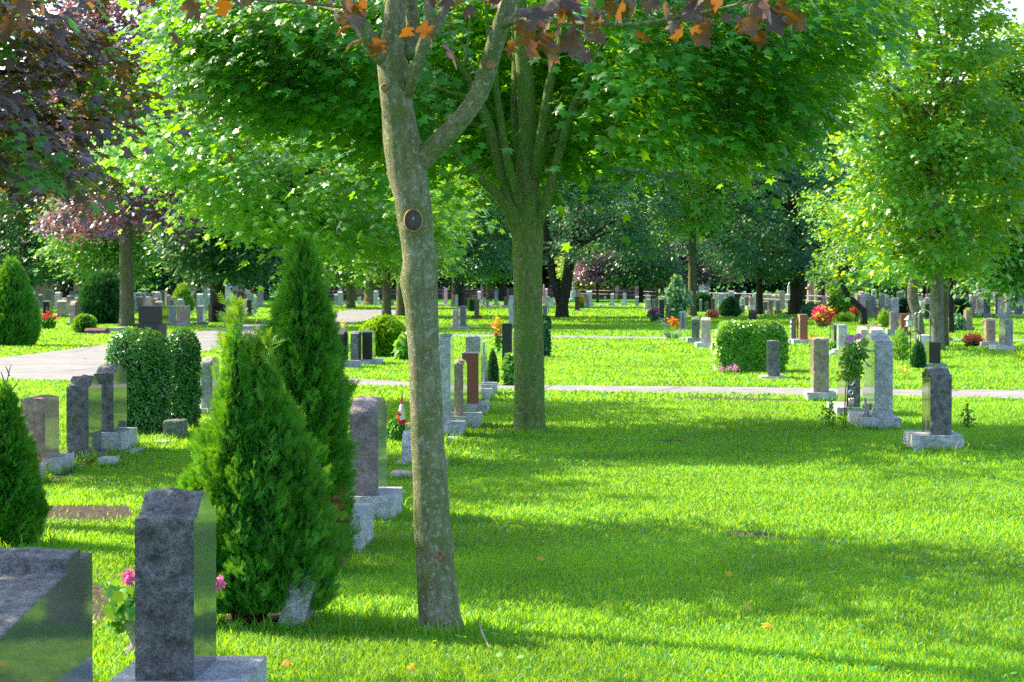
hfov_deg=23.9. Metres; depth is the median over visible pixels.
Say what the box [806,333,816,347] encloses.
red flowers
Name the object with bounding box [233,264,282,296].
woodland tree
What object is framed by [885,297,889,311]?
headstone
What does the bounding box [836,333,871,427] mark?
flowering standard
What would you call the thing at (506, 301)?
headstone
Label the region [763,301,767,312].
headstone
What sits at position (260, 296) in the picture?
headstone
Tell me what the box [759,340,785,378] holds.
headstone
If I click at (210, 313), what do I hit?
headstone
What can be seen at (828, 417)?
seedling
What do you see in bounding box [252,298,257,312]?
headstone
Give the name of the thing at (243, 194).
maple tree
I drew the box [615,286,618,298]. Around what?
headstone
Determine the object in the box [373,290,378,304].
headstone
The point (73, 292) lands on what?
headstone
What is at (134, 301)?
headstone
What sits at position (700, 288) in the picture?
gothic monument
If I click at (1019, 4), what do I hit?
sky
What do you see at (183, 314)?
headstone
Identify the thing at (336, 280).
tree
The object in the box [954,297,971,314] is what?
globe shrub
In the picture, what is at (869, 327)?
pink flowers
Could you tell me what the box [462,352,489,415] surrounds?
headstone
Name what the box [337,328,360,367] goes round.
headstone
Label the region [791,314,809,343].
headstone
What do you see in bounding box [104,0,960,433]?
maple tree
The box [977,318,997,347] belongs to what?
headstone
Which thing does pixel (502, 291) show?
tree
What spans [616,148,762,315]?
tree
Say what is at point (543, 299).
column monument
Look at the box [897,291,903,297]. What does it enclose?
headstone
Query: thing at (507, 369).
shrub
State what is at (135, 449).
grave kerb
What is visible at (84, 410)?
headstone
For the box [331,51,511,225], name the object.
tree
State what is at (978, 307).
headstone
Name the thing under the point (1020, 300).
headstone
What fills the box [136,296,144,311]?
headstone
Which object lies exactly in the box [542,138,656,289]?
woodland tree
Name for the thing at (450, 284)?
woodland tree
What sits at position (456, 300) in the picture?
headstone
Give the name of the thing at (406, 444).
headstone
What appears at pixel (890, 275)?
tree
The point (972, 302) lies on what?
headstone
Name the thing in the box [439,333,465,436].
headstone
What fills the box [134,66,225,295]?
woodland tree
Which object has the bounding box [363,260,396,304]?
tree
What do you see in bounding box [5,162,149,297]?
tree
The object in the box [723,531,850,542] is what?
soil bed
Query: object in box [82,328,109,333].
grave marker
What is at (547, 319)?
shrub
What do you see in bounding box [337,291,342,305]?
headstone
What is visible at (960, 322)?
leafy shrub
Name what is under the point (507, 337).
headstone
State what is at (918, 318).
shepherd hook
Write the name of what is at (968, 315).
headstone
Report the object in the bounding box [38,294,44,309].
headstone
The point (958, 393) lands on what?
lane
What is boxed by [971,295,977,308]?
headstone
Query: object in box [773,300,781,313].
headstone
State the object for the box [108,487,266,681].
headstone
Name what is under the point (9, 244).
tree
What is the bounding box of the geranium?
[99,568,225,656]
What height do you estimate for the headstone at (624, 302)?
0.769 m
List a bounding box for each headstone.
[0,547,92,681]
[21,395,74,473]
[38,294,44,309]
[43,300,52,316]
[46,290,53,310]
[54,295,56,309]
[55,292,61,306]
[56,300,69,317]
[64,374,111,460]
[66,301,80,324]
[69,299,77,314]
[70,291,77,294]
[94,364,137,451]
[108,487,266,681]
[134,292,135,311]
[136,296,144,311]
[144,292,148,305]
[146,296,152,305]
[155,291,160,300]
[155,300,163,305]
[161,290,166,305]
[167,305,177,325]
[169,300,175,304]
[175,305,193,325]
[177,299,183,304]
[194,305,208,325]
[197,293,204,305]
[198,356,218,416]
[204,289,209,296]
[205,297,209,310]
[208,305,213,321]
[238,292,243,299]
[238,300,250,316]
[247,293,253,299]
[247,300,253,315]
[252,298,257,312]
[257,291,265,305]
[277,566,316,627]
[333,294,336,304]
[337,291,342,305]
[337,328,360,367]
[347,503,373,552]
[350,396,402,521]
[351,331,369,364]
[362,330,382,363]
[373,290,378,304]
[397,430,448,465]
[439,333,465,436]
[444,288,447,303]
[450,309,459,328]
[454,359,481,428]
[455,295,457,306]
[457,306,469,329]
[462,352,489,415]
[464,298,467,310]
[466,335,491,400]
[472,299,481,318]
[477,291,482,303]
[483,340,497,394]
[484,300,491,307]
[493,290,499,304]
[502,297,508,307]
[502,323,512,359]
[509,295,512,322]
[543,305,547,315]
[545,296,549,312]
[550,298,553,305]
[573,296,581,311]
[585,294,589,306]
[586,291,594,305]
[609,293,614,305]
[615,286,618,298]
[621,293,626,305]
[635,296,638,305]
[647,299,649,308]
[651,290,655,297]
[654,298,658,310]
[659,300,663,320]
[660,305,669,324]
[677,311,688,329]
[686,317,699,342]
[695,317,711,347]
[699,299,701,311]
[702,302,708,311]
[707,299,716,311]
[713,293,718,309]
[718,293,723,307]
[728,291,733,296]
[734,294,738,302]
[745,295,749,305]
[745,297,755,308]
[749,309,756,319]
[752,293,755,308]
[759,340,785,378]
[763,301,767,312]
[766,292,770,301]
[766,300,772,312]
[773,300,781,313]
[779,291,784,309]
[783,300,789,313]
[788,318,795,342]
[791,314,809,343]
[803,337,835,400]
[814,290,817,303]
[821,296,825,305]
[827,347,860,415]
[831,323,839,341]
[832,324,846,351]
[848,332,901,429]
[856,326,867,348]
[858,295,864,316]
[865,299,870,317]
[869,296,874,314]
[869,327,882,333]
[871,289,876,300]
[874,307,879,319]
[878,294,884,310]
[882,305,888,312]
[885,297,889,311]
[885,312,901,335]
[890,298,898,311]
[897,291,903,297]
[899,313,909,334]
[903,367,963,450]
[917,334,932,347]
[922,297,929,312]
[923,304,929,319]
[925,342,946,367]
[948,318,952,341]
[963,310,974,330]
[969,300,977,314]
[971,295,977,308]
[975,298,980,314]
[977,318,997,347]
[981,293,992,316]
[981,296,983,312]
[988,317,1014,350]
[993,294,1006,317]
[1004,295,1013,314]
[1010,306,1023,315]
[1017,294,1022,305]
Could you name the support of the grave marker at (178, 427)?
on the lawn at (440, 301)
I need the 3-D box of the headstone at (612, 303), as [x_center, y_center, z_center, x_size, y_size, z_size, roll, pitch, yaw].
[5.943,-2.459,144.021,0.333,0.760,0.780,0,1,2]
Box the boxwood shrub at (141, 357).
[104,326,173,433]
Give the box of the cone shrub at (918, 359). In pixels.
[909,339,926,368]
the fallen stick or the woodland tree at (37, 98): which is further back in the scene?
the woodland tree at (37, 98)
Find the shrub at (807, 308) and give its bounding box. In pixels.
[799,301,820,317]
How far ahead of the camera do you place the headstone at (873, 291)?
146.16 m
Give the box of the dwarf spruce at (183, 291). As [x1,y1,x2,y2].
[172,282,195,310]
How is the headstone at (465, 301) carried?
on the lawn at (440, 301)
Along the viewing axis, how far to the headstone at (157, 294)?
117.78 m
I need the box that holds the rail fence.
[327,289,902,305]
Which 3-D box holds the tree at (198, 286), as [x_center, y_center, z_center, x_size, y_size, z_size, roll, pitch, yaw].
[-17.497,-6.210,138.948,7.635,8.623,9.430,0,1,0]
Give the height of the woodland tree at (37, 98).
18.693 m
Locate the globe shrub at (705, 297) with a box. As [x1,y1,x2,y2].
[697,291,712,311]
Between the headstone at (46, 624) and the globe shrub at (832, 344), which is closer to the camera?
the headstone at (46, 624)
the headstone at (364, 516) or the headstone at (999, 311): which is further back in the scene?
the headstone at (999, 311)
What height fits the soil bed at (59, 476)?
0.001 m
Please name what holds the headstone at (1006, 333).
on the lawn at (440, 301)
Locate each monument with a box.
[133,306,168,336]
[225,281,231,300]
[542,284,544,303]
[569,282,575,299]
[698,284,703,290]
[806,279,814,303]
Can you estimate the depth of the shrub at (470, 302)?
118.46 m
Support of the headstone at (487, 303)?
on the lawn at (440, 301)
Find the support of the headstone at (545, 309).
on the lawn at (440, 301)
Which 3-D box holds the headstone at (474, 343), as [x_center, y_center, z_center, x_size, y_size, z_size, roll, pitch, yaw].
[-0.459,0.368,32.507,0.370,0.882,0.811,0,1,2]
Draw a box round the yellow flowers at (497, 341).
[490,315,501,353]
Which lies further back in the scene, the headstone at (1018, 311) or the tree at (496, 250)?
the tree at (496, 250)
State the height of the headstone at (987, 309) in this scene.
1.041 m
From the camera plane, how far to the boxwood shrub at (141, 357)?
25.32 m
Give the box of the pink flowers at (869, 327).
[867,323,882,329]
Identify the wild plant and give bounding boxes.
[355,286,363,298]
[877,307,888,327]
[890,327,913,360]
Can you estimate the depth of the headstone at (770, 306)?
113.12 m
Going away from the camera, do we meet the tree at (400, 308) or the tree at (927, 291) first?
the tree at (400, 308)
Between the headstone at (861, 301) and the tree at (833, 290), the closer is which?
the headstone at (861, 301)
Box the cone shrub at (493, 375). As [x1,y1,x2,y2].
[487,347,499,382]
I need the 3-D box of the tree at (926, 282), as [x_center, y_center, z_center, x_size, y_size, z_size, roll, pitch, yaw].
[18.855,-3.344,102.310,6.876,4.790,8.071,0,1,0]
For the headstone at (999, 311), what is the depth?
101.15 m
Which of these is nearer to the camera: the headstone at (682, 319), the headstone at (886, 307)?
the headstone at (682, 319)
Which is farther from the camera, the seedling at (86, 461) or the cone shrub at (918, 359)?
the cone shrub at (918, 359)
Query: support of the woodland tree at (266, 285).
on the lawn at (440, 301)
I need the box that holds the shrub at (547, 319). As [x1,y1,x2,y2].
[543,314,552,328]
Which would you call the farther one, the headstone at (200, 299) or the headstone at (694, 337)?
the headstone at (200, 299)
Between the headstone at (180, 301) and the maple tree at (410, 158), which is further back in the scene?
the headstone at (180, 301)
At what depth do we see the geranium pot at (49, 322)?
77.66 m
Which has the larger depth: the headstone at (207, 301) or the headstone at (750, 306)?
the headstone at (750, 306)
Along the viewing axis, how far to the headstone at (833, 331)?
61.11 m
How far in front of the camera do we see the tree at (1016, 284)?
70.82 m
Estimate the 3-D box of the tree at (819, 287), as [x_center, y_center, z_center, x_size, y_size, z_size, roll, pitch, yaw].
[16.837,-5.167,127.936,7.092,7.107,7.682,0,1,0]
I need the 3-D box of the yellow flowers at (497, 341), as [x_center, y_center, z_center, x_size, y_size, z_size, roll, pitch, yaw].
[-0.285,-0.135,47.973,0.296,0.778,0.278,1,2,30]
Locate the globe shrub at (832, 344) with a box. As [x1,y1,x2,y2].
[829,340,836,350]
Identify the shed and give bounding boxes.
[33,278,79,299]
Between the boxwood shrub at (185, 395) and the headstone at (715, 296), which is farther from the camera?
the headstone at (715, 296)
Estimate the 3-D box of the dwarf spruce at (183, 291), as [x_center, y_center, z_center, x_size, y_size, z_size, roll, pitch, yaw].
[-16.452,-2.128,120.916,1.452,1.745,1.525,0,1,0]
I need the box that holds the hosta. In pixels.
[391,331,408,360]
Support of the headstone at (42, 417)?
on the lawn at (440, 301)
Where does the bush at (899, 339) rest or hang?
on the lawn at (440, 301)
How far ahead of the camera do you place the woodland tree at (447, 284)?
200.57 m
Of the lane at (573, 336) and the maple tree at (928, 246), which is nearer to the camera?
the maple tree at (928, 246)
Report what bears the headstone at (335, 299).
on the lawn at (440, 301)
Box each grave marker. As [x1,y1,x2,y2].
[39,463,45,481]
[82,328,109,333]
[97,456,118,464]
[163,419,187,437]
[389,470,412,479]
[447,436,457,441]
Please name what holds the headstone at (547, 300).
on the lawn at (440, 301)
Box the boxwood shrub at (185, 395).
[167,327,202,427]
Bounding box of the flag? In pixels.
[397,393,406,430]
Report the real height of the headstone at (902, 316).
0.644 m
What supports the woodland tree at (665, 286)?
on the lawn at (440, 301)
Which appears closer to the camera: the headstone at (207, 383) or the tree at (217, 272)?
the headstone at (207, 383)
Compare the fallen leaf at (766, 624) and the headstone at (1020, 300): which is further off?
the headstone at (1020, 300)
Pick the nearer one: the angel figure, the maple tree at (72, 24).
the maple tree at (72, 24)
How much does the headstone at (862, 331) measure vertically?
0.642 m
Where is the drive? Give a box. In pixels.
[0,309,395,380]
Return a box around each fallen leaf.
[282,660,291,665]
[407,663,417,671]
[743,603,751,609]
[760,622,773,628]
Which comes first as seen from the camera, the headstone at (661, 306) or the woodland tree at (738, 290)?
the headstone at (661, 306)
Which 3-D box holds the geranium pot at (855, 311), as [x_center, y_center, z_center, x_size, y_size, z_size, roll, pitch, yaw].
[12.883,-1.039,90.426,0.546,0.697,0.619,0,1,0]
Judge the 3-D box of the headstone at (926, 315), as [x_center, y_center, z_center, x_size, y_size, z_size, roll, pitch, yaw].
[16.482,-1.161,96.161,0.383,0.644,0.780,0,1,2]
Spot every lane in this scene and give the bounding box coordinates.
[200,377,1023,398]
[439,334,1023,340]
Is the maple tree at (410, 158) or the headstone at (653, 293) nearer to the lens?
the maple tree at (410, 158)
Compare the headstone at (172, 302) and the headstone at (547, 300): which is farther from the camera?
the headstone at (547, 300)
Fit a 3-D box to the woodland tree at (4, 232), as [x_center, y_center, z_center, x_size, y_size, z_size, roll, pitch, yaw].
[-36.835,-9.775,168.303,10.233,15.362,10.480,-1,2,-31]
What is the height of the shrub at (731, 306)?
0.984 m
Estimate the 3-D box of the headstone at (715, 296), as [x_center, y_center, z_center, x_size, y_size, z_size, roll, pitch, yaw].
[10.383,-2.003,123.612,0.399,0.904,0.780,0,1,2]
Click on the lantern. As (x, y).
(908, 319)
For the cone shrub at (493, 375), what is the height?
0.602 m
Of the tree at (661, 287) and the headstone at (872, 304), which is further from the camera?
the tree at (661, 287)
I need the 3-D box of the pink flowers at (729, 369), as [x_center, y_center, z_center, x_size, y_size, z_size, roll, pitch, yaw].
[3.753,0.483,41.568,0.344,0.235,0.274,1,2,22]
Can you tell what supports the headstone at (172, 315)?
on the lawn at (440, 301)
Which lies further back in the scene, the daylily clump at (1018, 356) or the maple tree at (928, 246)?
the maple tree at (928, 246)
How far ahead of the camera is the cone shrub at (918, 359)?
43.84 m
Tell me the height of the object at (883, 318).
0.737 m
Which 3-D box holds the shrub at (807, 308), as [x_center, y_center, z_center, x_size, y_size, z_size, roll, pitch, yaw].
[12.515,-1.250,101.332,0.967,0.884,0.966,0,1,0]
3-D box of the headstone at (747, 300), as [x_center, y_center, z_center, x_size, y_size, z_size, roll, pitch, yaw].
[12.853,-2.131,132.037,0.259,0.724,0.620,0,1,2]
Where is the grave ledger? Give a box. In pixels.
[109,327,128,331]
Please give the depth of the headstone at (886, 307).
99.38 m
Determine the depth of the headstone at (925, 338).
49.37 m
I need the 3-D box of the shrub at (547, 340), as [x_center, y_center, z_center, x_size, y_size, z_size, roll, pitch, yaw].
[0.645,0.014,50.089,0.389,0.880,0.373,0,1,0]
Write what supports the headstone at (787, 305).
on the lawn at (440, 301)
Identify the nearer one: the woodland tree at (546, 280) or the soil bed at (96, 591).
the soil bed at (96, 591)
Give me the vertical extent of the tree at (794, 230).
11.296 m
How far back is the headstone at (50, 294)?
123.68 m
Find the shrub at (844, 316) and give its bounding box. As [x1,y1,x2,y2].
[836,311,854,321]
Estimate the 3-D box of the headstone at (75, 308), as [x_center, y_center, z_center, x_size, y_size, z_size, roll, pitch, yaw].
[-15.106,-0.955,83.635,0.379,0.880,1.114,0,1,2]
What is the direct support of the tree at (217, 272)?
on the lawn at (440, 301)
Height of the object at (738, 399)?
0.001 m
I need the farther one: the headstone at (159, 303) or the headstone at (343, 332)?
the headstone at (159, 303)
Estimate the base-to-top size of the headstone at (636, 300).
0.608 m
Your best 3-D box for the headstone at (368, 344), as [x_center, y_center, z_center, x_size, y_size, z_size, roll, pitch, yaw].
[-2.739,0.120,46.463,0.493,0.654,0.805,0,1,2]
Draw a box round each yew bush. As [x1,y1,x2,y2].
[359,314,405,357]
[899,297,910,313]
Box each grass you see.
[728,314,750,320]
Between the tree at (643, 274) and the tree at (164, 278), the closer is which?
the tree at (164, 278)
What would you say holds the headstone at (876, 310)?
on the lawn at (440, 301)
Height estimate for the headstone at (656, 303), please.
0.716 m
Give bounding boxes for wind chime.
[848,381,853,408]
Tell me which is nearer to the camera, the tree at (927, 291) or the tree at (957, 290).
the tree at (957, 290)
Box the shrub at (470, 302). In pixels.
[467,297,474,310]
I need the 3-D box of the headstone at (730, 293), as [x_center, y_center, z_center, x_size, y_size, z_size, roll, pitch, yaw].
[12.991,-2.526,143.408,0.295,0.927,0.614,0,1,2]
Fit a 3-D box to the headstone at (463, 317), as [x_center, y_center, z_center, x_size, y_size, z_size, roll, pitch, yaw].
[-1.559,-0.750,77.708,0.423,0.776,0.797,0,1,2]
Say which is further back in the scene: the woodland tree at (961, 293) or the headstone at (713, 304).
the woodland tree at (961, 293)
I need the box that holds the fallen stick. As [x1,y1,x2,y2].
[479,621,489,648]
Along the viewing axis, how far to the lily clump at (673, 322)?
74.10 m
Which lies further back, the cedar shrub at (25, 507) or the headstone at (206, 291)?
the headstone at (206, 291)
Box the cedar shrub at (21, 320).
[0,256,42,345]
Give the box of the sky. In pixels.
[0,0,1023,282]
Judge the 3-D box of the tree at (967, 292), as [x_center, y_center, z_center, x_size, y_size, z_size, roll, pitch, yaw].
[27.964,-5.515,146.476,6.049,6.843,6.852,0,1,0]
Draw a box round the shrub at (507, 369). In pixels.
[500,352,514,384]
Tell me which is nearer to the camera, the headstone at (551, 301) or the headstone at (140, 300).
the headstone at (140, 300)
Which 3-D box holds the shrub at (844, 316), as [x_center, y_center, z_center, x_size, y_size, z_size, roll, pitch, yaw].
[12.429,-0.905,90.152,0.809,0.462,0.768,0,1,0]
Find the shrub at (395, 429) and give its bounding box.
[387,415,408,442]
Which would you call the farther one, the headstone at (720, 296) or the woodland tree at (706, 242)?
the woodland tree at (706, 242)
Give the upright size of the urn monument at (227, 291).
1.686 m
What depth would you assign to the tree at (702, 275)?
168.63 m
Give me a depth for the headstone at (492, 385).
33.71 m
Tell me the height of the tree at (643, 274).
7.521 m
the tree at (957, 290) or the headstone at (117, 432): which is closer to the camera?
the headstone at (117, 432)
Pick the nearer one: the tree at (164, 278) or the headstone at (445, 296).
the tree at (164, 278)
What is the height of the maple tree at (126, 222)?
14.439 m
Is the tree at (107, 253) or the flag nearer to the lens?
the flag
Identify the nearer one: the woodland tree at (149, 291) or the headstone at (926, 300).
the headstone at (926, 300)
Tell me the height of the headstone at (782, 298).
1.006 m
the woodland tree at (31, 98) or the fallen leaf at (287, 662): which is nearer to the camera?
the fallen leaf at (287, 662)
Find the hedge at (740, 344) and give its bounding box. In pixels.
[708,319,790,373]
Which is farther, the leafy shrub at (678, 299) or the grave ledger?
the leafy shrub at (678, 299)
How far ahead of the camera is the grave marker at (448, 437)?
24.03 m
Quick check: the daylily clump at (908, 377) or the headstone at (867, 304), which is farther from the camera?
the headstone at (867, 304)
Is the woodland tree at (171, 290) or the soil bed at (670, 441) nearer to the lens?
the soil bed at (670, 441)
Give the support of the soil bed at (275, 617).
on the lawn at (440, 301)
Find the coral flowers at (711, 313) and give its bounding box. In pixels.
[705,309,719,317]
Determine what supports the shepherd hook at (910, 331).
on the lawn at (440, 301)
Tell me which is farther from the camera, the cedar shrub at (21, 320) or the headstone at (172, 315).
the headstone at (172, 315)
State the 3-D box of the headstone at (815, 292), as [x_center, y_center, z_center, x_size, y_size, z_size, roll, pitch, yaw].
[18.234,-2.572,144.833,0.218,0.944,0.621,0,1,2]
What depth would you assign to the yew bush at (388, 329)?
50.12 m
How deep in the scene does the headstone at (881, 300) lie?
103.98 m
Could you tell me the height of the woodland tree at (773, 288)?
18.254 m
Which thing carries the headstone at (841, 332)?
on the lawn at (440, 301)
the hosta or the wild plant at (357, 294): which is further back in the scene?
the wild plant at (357, 294)
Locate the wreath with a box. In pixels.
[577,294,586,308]
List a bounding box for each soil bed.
[48,505,136,521]
[52,470,74,482]
[92,583,110,628]
[225,612,287,630]
[655,440,686,442]
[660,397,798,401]
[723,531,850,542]
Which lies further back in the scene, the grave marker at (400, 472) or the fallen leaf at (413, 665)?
the grave marker at (400, 472)
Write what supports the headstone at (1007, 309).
on the lawn at (440, 301)
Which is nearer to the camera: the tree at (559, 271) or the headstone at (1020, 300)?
the headstone at (1020, 300)
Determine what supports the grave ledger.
on the lawn at (440, 301)
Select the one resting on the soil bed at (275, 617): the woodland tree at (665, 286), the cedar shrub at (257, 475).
the cedar shrub at (257, 475)
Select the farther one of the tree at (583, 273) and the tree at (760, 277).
the tree at (583, 273)
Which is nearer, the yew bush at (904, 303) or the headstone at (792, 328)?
the headstone at (792, 328)
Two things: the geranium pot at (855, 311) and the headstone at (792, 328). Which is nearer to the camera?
the headstone at (792, 328)
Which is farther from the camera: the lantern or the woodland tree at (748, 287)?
the woodland tree at (748, 287)
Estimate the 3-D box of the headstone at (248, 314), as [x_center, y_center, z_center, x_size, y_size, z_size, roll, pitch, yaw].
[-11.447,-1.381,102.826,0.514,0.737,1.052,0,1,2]
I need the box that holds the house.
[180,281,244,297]
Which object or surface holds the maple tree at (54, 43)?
on the lawn at (440, 301)
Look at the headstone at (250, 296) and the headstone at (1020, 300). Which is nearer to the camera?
the headstone at (1020, 300)
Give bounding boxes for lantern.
[904,315,913,326]
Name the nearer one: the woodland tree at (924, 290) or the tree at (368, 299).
the tree at (368, 299)
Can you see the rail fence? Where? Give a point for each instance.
(580, 293)
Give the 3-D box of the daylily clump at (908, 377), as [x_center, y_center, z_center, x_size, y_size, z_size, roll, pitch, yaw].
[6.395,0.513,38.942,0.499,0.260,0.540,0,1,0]
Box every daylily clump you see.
[896,365,917,379]
[1005,348,1023,358]
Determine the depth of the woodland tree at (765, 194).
198.90 m
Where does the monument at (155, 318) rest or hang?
on the lawn at (440, 301)
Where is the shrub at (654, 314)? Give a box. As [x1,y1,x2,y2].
[646,306,660,321]
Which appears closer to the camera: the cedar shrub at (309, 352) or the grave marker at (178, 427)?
the cedar shrub at (309, 352)
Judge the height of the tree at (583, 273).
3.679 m
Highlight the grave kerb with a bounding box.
[124,447,145,453]
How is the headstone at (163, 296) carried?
on the lawn at (440, 301)
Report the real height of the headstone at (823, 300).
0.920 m
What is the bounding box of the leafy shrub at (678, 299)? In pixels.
[657,274,694,319]
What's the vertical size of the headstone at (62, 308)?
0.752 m
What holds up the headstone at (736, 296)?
on the lawn at (440, 301)
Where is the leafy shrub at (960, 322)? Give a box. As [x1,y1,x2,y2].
[954,312,966,330]
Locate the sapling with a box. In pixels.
[958,403,975,427]
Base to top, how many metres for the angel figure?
0.222 m
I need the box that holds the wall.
[326,288,704,297]
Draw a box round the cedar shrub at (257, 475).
[164,291,363,623]
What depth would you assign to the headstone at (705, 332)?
57.15 m
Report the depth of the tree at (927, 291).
158.91 m
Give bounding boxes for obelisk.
[480,284,484,298]
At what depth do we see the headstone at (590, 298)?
142.52 m
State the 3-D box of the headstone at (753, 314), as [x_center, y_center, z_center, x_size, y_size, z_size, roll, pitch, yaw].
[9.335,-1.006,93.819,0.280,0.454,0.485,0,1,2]
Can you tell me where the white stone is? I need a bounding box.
[829,351,837,355]
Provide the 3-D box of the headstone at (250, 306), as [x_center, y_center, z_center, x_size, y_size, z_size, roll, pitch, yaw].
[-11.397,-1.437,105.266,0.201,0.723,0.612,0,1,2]
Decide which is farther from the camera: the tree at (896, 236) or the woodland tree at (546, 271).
the woodland tree at (546, 271)
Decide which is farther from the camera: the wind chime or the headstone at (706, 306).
the headstone at (706, 306)
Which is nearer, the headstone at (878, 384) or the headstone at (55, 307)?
the headstone at (878, 384)
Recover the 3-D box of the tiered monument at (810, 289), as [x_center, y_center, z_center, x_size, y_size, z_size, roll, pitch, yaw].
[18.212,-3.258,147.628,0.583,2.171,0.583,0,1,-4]
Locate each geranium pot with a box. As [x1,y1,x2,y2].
[40,310,59,328]
[849,305,860,322]
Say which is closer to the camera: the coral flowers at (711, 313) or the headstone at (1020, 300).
the coral flowers at (711, 313)
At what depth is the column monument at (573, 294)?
181.22 m
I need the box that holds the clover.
[17,358,1023,681]
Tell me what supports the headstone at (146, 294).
on the lawn at (440, 301)
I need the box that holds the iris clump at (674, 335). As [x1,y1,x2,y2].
[656,327,689,338]
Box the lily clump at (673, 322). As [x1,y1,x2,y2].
[665,316,679,330]
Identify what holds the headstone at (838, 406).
on the lawn at (440, 301)
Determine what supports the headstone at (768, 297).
on the lawn at (440, 301)
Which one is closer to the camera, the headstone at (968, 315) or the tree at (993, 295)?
the headstone at (968, 315)
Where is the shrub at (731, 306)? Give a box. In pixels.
[719,296,742,316]
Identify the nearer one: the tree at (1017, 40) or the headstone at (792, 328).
the tree at (1017, 40)
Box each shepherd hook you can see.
[907,307,911,356]
[914,309,930,338]
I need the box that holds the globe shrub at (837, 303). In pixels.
[826,288,854,315]
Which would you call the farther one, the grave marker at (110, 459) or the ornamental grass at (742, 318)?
the ornamental grass at (742, 318)
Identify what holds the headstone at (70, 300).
on the lawn at (440, 301)
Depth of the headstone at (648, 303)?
128.42 m
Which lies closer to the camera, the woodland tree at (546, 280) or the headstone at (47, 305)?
the headstone at (47, 305)
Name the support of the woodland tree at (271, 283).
on the lawn at (440, 301)
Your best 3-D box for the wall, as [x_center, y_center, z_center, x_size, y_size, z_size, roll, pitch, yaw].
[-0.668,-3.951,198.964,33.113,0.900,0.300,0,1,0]
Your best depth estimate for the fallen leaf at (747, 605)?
11.88 m
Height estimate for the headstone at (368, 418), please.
0.837 m
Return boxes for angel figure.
[861,398,870,416]
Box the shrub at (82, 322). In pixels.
[70,313,97,332]
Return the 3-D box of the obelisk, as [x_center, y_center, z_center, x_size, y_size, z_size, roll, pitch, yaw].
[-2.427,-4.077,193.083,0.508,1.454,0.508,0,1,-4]
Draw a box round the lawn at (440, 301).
[0,283,1023,681]
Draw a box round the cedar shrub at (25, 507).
[0,364,53,546]
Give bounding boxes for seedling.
[76,447,98,465]
[817,396,841,427]
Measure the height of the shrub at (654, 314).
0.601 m
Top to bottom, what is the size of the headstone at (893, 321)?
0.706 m
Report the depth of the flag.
24.01 m
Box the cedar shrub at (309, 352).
[254,228,360,568]
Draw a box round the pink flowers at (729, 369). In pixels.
[720,362,739,372]
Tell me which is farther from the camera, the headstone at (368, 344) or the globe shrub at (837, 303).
the globe shrub at (837, 303)
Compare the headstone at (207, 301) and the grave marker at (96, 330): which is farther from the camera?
the headstone at (207, 301)
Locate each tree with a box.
[0,0,110,32]
[0,0,234,256]
[0,0,806,633]
[0,54,83,287]
[0,137,31,262]
[0,146,106,295]
[2,55,96,285]
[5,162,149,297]
[15,159,186,302]
[17,0,222,326]
[25,90,511,291]
[80,80,183,296]
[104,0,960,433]
[119,177,208,293]
[133,166,288,321]
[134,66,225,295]
[138,61,262,296]
[149,231,246,304]
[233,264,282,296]
[243,234,288,298]
[244,261,280,292]
[249,158,345,295]
[284,227,393,308]
[322,129,451,315]
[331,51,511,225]
[351,117,489,315]
[362,278,396,287]
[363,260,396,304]
[396,204,489,287]
[438,201,548,306]
[438,275,466,287]
[441,19,561,288]
[459,65,647,227]
[465,200,512,300]
[466,204,558,300]
[479,208,565,287]
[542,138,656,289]
[542,182,612,287]
[542,251,560,287]
[543,78,711,317]
[546,243,627,292]
[573,250,630,302]
[585,137,738,287]
[592,194,700,302]
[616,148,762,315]
[622,168,742,294]
[627,220,704,295]
[641,75,874,314]
[649,238,753,291]
[698,170,774,297]
[708,233,819,313]
[716,233,773,296]
[720,140,827,295]
[745,102,889,295]
[773,157,924,343]
[777,182,881,305]
[785,233,956,324]
[805,86,928,297]
[807,0,1023,350]
[811,279,869,294]
[859,195,926,294]
[888,184,929,297]
[889,209,1002,300]
[890,81,951,297]
[913,189,950,293]
[928,194,1023,332]
[941,11,1023,346]
[948,189,965,294]
[949,202,1007,295]
[953,176,987,296]
[968,276,1023,302]
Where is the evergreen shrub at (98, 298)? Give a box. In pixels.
[76,268,134,323]
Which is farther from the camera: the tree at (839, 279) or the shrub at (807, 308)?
the shrub at (807, 308)
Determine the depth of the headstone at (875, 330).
51.87 m
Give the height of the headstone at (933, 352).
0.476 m
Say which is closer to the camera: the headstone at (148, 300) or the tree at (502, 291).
the headstone at (148, 300)
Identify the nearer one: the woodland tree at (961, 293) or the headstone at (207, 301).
the headstone at (207, 301)
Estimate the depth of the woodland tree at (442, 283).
204.90 m
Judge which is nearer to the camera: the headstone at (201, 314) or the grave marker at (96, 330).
the grave marker at (96, 330)
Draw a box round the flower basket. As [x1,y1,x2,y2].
[811,304,836,328]
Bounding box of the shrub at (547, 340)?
[543,321,551,357]
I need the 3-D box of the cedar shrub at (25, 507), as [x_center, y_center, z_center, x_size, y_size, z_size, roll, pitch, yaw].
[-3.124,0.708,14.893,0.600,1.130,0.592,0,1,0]

